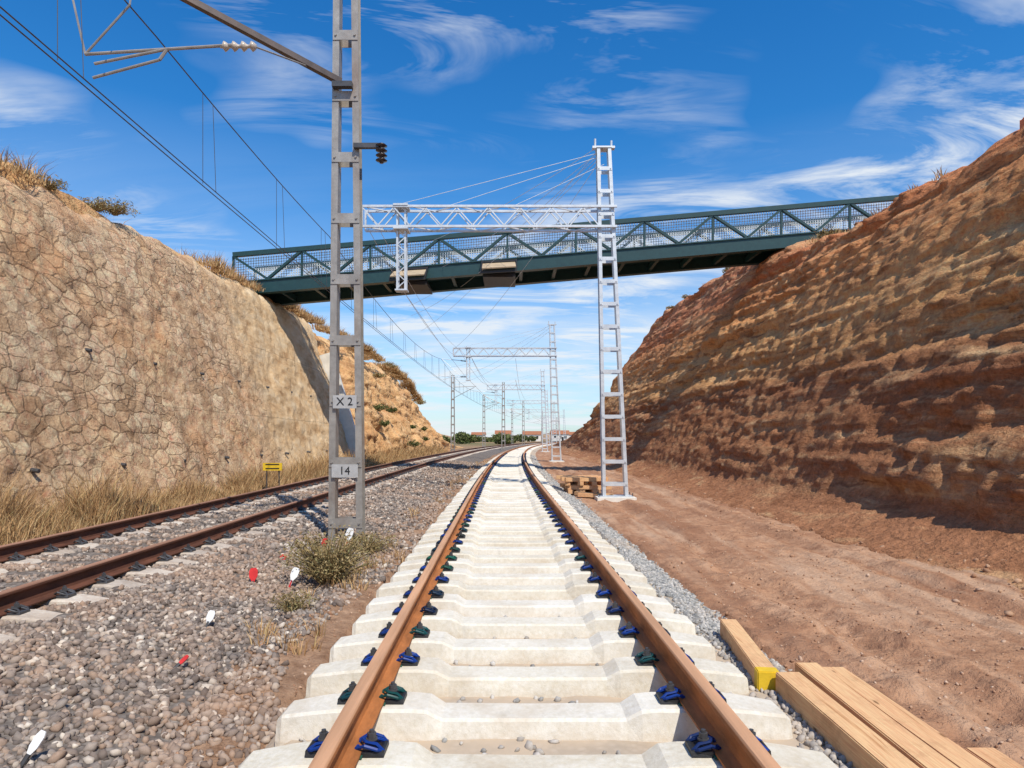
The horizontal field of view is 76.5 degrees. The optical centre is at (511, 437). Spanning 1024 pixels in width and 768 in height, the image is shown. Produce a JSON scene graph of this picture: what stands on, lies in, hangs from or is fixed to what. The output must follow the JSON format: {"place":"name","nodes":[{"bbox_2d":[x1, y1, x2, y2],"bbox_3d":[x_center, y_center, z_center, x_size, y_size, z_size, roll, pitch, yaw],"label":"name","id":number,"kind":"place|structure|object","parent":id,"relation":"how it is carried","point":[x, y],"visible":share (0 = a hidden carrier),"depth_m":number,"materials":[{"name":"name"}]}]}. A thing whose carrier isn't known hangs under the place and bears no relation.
{"place":"outdoors","nodes":[
{"label":"outdoors","id":0,"kind":"place"},
{"bbox_2d":[471,432,485,434],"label":"roof","id":1,"kind":"structure","parent":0,"point":[477,433],"depth_m":388.18,"materials":[{"name":"tile"}]},
{"bbox_2d":[441,433,550,438],"bbox_3d":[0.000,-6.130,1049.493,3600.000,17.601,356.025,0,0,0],"label":"hills","id":2,"kind":"structure","parent":0,"point":[545,436],"depth_m":972.98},
{"bbox_2d":[495,430,510,433],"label":"roof","id":3,"kind":"structure","parent":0,"point":[501,431],"depth_m":298.83,"materials":[{"name":"tile"}]},
{"bbox_2d":[0,0,1023,436],"label":"sky","id":4,"kind":"structure","parent":0,"point":[703,105],"materials":[{"name":"blue"}]},
{"bbox_2d":[526,435,540,440],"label":"walls","id":5,"kind":"structure","parent":0,"point":[539,438],"depth_m":326.50,"materials":[{"name":"white paint"}]},
{"bbox_2d":[523,431,540,434],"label":"roof","id":6,"kind":"structure","parent":5,"relation":"on","point":[532,432],"depth_m":328.37,"materials":[{"name":"tile"}]},
{"bbox_2d":[160,440,1023,767],"bbox_3d":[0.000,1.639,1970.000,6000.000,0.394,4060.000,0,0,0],"label":"ground","id":7,"kind":"structure","parent":0,"point":[634,524],"depth_m":6.43,"materials":[{"name":"brown soil"}]},
{"bbox_2d":[0,176,349,515],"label":"masonry retaining wall","id":8,"kind":"structure","parent":7,"relation":"on","point":[128,305],"depth_m":15.97,"materials":[{"name":"beige stone"}]},
{"bbox_2d":[89,195,140,216],"bbox_3d":[-10.725,-6.205,17.437,1.185,0.465,1.080,0,0,0],"label":"wall top shrub","id":9,"kind":"object","parent":8,"relation":"on","point":[120,210],"visible":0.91,"depth_m":17.39,"materials":[{"name":"plant"}]},
{"bbox_2d":[30,348,327,472],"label":"drain pipes","id":10,"kind":"object","parent":8,"relation":"attached to","point":[34,470],"visible":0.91,"depth_m":16.76,"materials":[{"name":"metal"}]},
{"bbox_2d":[232,195,898,305],"bbox_3d":[2.350,-7.722,28.808,31.500,5.583,3.984,0,0,0],"label":"truss footbridge","id":11,"kind":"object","parent":8,"relation":"on","point":[750,249],"visible":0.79,"depth_m":28.06,"materials":[{"name":"green paint"}]},
{"bbox_2d":[0,441,449,545],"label":"dry grass","id":12,"kind":"structure","parent":7,"relation":"on","point":[19,522],"depth_m":12.87,"materials":[{"name":"beige plant"}]},
{"bbox_2d":[72,0,386,543],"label":"catenary mast","id":13,"kind":"object","parent":7,"relation":"on","point":[346,467],"visible":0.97,"depth_m":9.91,"materials":[{"name":"metal"}]},
{"bbox_2d":[0,162,463,458],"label":"rock cutting","id":14,"kind":"object","parent":7,"relation":"on","point":[389,391],"visible":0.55,"depth_m":46.17,"materials":[{"name":"beige stone"}]},
{"bbox_2d":[34,173,72,194],"bbox_3d":[-10.829,-5.941,15.077,1.031,0.329,1.050,0,0,0],"label":"wall top shrub","id":15,"kind":"object","parent":14,"relation":"on","point":[53,185],"visible":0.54,"depth_m":15.10,"materials":[{"name":"plant"}]},
{"bbox_2d":[78,196,121,214],"bbox_3d":[-10.892,-6.146,17.026,1.080,0.397,1.071,0,0,32],"label":"wall top shrub","id":16,"kind":"object","parent":14,"relation":"on","point":[98,207],"visible":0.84,"depth_m":16.97,"materials":[{"name":"plant"}]},
{"bbox_2d":[0,147,422,401],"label":"dry grass","id":17,"kind":"structure","parent":14,"relation":"on","point":[408,383],"depth_m":26.58,"materials":[{"name":"beige plant"}]},
{"bbox_2d":[372,371,386,377],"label":"slope shrub","id":18,"kind":"object","parent":14,"relation":"on","point":[377,375],"visible":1,"depth_m":49.54,"materials":[{"name":"plant"}]},
{"bbox_2d":[373,403,388,410],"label":"slope shrub","id":19,"kind":"object","parent":14,"relation":"on","point":[378,407],"visible":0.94,"depth_m":44.72,"materials":[{"name":"green plant"}]},
{"bbox_2d":[379,420,389,426],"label":"slope shrub","id":20,"kind":"object","parent":14,"relation":"on","point":[384,424],"visible":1,"depth_m":44.71,"materials":[{"name":"green plant"}]},
{"bbox_2d":[386,407,396,412],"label":"slope shrub","id":21,"kind":"object","parent":14,"relation":"on","point":[391,410],"visible":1,"depth_m":49.74,"materials":[{"name":"green plant"}]},
{"bbox_2d":[407,439,421,446],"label":"slope shrub","id":22,"kind":"object","parent":14,"relation":"on","point":[414,443],"visible":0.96,"depth_m":54.55,"materials":[{"name":"green plant"}]},
{"bbox_2d":[414,400,426,404],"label":"slope shrub","id":23,"kind":"object","parent":14,"relation":"on","point":[420,402],"visible":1,"depth_m":69.24,"materials":[{"name":"plant"}]},
{"bbox_2d":[249,568,257,581],"bbox_3d":[-2.748,1.533,6.928,0.085,0.288,0.130,0,0,-38],"label":"marker stake","id":24,"kind":"object","parent":7,"relation":"on","point":[253,573],"visible":0.61,"depth_m":6.94,"materials":[{"name":"red plastic"}]},
{"bbox_2d":[263,463,281,488],"bbox_3d":[-7.000,1.200,19.011,0.560,0.940,0.069,0,0,0],"label":"trackside sign","id":25,"kind":"object","parent":7,"relation":"on","point":[272,467],"visible":0.83,"depth_m":18.98,"materials":[{"name":"yellow metal"}]},
{"bbox_2d":[0,442,548,767],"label":"ballast bed","id":26,"kind":"object","parent":7,"relation":"on","point":[472,458],"visible":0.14,"depth_m":4.84,"materials":[{"name":"grey gravel"}]},
{"bbox_2d":[20,730,45,767],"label":"marker stake","id":27,"kind":"object","parent":26,"relation":"on","point":[37,740],"visible":1,"depth_m":3.16,"materials":[{"name":"white plastic"}]},
{"bbox_2d":[173,655,188,667],"bbox_3d":[-2.342,1.601,4.508,0.190,0.160,0.029,0,0,-43],"label":"marker stake","id":28,"kind":"object","parent":26,"relation":"on","point":[182,660],"visible":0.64,"depth_m":4.54,"materials":[{"name":"red plastic"}]},
{"bbox_2d":[205,610,214,626],"bbox_3d":[-2.520,1.548,5.365,0.057,0.236,0.129,0,0,39],"label":"marker stake","id":29,"kind":"object","parent":26,"relation":"on","point":[210,616],"visible":0.75,"depth_m":5.38,"materials":[{"name":"white plastic"}]},
{"bbox_2d":[0,441,558,642],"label":"railway track","id":30,"kind":"structure","parent":26,"relation":"on","point":[16,602],"depth_m":8.54,"materials":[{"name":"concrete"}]},
{"bbox_2d":[288,567,299,587],"bbox_3d":[-2.344,1.523,6.923,0.150,0.286,0.059,0,0,-33],"label":"marker stake","id":31,"kind":"object","parent":26,"relation":"on","point":[294,574],"visible":0.86,"depth_m":6.93,"materials":[{"name":"white plastic"}]},
{"bbox_2d":[344,528,353,550],"bbox_3d":[-2.324,1.446,9.225,0.150,0.344,0.059,0,0,-26],"label":"marker stake","id":32,"kind":"object","parent":26,"relation":"on","point":[350,531],"visible":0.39,"depth_m":9.23,"materials":[{"name":"white plastic"}]},
{"bbox_2d":[450,375,474,451],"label":"catenary mast","id":33,"kind":"object","parent":26,"relation":"on","point":[453,390],"visible":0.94,"depth_m":71.91,"materials":[{"name":"metal"}]},
{"bbox_2d":[482,396,499,446],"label":"catenary mast","id":34,"kind":"object","parent":26,"relation":"on","point":[484,422],"visible":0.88,"depth_m":104.91,"materials":[{"name":"metal"}]},
{"bbox_2d":[484,382,504,449],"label":"catenary mast","id":35,"kind":"object","parent":26,"relation":"on","point":[502,412],"visible":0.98,"depth_m":85.91,"materials":[{"name":"metal"}]},
{"bbox_2d":[511,408,514,443],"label":"catenary mast","id":36,"kind":"object","parent":26,"relation":"on","point":[511,426],"visible":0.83,"depth_m":149.91,"materials":[{"name":"metal"}]},
{"bbox_2d":[510,401,524,445],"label":"catenary mast","id":37,"kind":"object","parent":26,"relation":"on","point":[522,425],"visible":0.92,"depth_m":127.91,"materials":[{"name":"metal"}]},
{"bbox_2d":[533,411,542,442],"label":"catenary mast","id":38,"kind":"object","parent":26,"relation":"on","point":[541,425],"visible":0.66,"depth_m":174.91,"materials":[{"name":"metal"}]},
{"bbox_2d":[266,589,320,613],"bbox_3d":[-2.049,1.542,6.108,0.471,0.264,0.505,0,0,-27],"label":"dry shrub","id":39,"kind":"object","parent":7,"relation":"on","point":[288,606],"visible":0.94,"depth_m":6.06,"materials":[{"name":"plant"}]},
{"bbox_2d":[201,563,387,687],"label":"cobbles","id":40,"kind":"object","parent":7,"relation":"on","point":[225,674],"visible":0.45,"depth_m":4.55,"materials":[{"name":"white stone"}]},
{"bbox_2d":[275,525,378,584],"bbox_3d":[-2.019,1.299,7.194,1.123,0.719,1.108,0,0,0],"label":"dry shrub","id":41,"kind":"object","parent":7,"relation":"on","point":[321,564],"visible":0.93,"depth_m":7.07,"materials":[{"name":"plant"}]},
{"bbox_2d":[319,352,365,461],"bbox_3d":[-8.913,-1.324,34.300,2.546,6.400,0.350,0,0,0],"label":"white end rib","id":42,"kind":"object","parent":7,"relation":"on","point":[346,420],"visible":0.36,"depth_m":34.12,"materials":[{"name":"concrete"}]},
{"bbox_2d":[243,460,489,656],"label":"weeds","id":43,"kind":"object","parent":7,"relation":"on","point":[354,577],"visible":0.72,"depth_m":5.59,"materials":[{"name":"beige plant"}]},
{"bbox_2d":[356,529,397,552],"bbox_3d":[-2.009,1.488,9.303,0.803,0.376,0.760,0,0,0],"label":"dry shrub","id":44,"kind":"object","parent":7,"relation":"on","point":[376,545],"visible":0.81,"depth_m":9.24,"materials":[{"name":"beige plant"}]},
{"bbox_2d":[442,431,537,443],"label":"distant trees","id":45,"kind":"object","parent":7,"relation":"on","point":[461,437],"visible":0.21,"depth_m":186.35,"materials":[{"name":"green plant"}]},
{"bbox_2d":[362,139,636,501],"bbox_3d":[-0.372,-3.210,18.000,7.505,10.140,0.760,0,0,0],"label":"catenary portal mast","id":46,"kind":"object","parent":7,"relation":"on","point":[397,209],"visible":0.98,"depth_m":17.86,"materials":[{"name":"metal"}]},
{"bbox_2d":[0,0,595,425],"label":"overhead wires","id":47,"kind":"object","parent":46,"relation":"attached to","point":[282,192],"visible":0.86,"depth_m":13.80,"materials":[{"name":"metal"}]},
{"bbox_2d":[442,321,563,461],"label":"catenary portal mast","id":48,"kind":"object","parent":7,"relation":"on","point":[469,356],"visible":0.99,"depth_m":45.86,"materials":[{"name":"metal"}]},
{"bbox_2d":[480,369,549,451],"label":"catenary portal mast","id":49,"kind":"object","parent":7,"relation":"on","point":[541,389],"visible":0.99,"depth_m":77.86,"materials":[{"name":"metal"}]},
{"bbox_2d":[507,389,549,446],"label":"catenary portal mast","id":50,"kind":"object","parent":7,"relation":"on","point":[512,403],"visible":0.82,"depth_m":109.85,"materials":[{"name":"metal"}]},
{"bbox_2d":[523,402,556,443],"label":"catenary portal mast","id":51,"kind":"object","parent":7,"relation":"on","point":[529,409],"visible":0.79,"depth_m":144.86,"materials":[{"name":"metal"}]},
{"bbox_2d":[539,410,565,435],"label":"catenary portal mast","id":52,"kind":"object","parent":7,"relation":"on","point":[563,416],"visible":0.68,"depth_m":184.86,"materials":[{"name":"metal"}]},
{"bbox_2d":[265,444,845,766],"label":"ballast bed","id":53,"kind":"object","parent":7,"relation":"on","point":[562,747],"visible":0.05,"depth_m":3.39,"materials":[{"name":"grey gravel"}]},
{"bbox_2d":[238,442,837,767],"bbox_3d":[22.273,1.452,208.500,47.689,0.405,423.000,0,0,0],"label":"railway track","id":54,"kind":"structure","parent":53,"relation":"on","point":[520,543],"depth_m":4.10,"materials":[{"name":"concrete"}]},
{"bbox_2d":[299,455,854,767],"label":"ballast stones","id":55,"kind":"object","parent":53,"relation":"on","point":[690,608],"visible":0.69,"depth_m":5.89,"materials":[{"name":"grey gravel"}]},
{"bbox_2d":[720,619,773,683],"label":"beam","id":56,"kind":"structure","parent":55,"relation":"on","point":[745,649],"depth_m":4.62,"materials":[{"name":"beige wood"}]},
{"bbox_2d":[754,667,778,690],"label":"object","id":57,"kind":"object","parent":55,"relation":"on","point":[764,678],"visible":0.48,"depth_m":4.05,"materials":[{"name":"yellow paint"}]},
{"bbox_2d":[552,434,568,440],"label":"walls","id":58,"kind":"structure","parent":7,"relation":"on","point":[563,435],"depth_m":296.50,"materials":[{"name":"white paint"}]},
{"bbox_2d":[550,430,569,433],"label":"roof","id":59,"kind":"structure","parent":58,"relation":"on","point":[563,432],"depth_m":297.81,"materials":[{"name":"tile"}]},
{"bbox_2d":[556,475,612,496],"bbox_3d":[2.224,1.420,20.482,1.675,0.500,4.843,0,0,0],"label":"timber pile","id":60,"kind":"object","parent":7,"relation":"on","point":[584,485],"visible":0.85,"depth_m":19.25,"materials":[{"name":"brown wood"}]},
{"bbox_2d":[175,465,1023,759],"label":"pebbles","id":61,"kind":"object","parent":7,"relation":"on","point":[779,623],"visible":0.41,"depth_m":6.08,"materials":[{"name":"stone"}]},
{"bbox_2d":[543,126,1023,596],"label":"earth cutting","id":62,"kind":"object","parent":7,"relation":"on","point":[863,381],"visible":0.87,"depth_m":14.56,"materials":[{"name":"brown stone"}]},
{"bbox_2d":[704,165,950,283],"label":"dry grass","id":63,"kind":"structure","parent":62,"relation":"on","point":[940,175],"depth_m":18.68,"materials":[{"name":"beige plant"}]},
{"bbox_2d":[813,227,844,238],"bbox_3d":[11.928,-7.684,24.480,1.006,0.477,1.100,0,0,-42],"label":"bank shrub","id":64,"kind":"object","parent":62,"relation":"on","point":[822,234],"visible":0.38,"depth_m":24.43,"materials":[{"name":"plant"}]},
{"bbox_2d":[1020,117,1023,128],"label":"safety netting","id":65,"kind":"object","parent":62,"relation":"on","point":[1021,123],"visible":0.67,"depth_m":14.33,"materials":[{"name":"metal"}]},
{"bbox_2d":[575,458,1023,616],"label":"fallen earth","id":66,"kind":"structure","parent":7,"relation":"on","point":[1008,613],"depth_m":8.04,"materials":[{"name":"brown soil"}]},
{"bbox_2d":[776,663,1023,767],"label":"timber beam stack","id":67,"kind":"object","parent":7,"relation":"on","point":[858,722],"visible":0.85,"depth_m":3.29,"materials":[{"name":"beige wood"}]}
]}

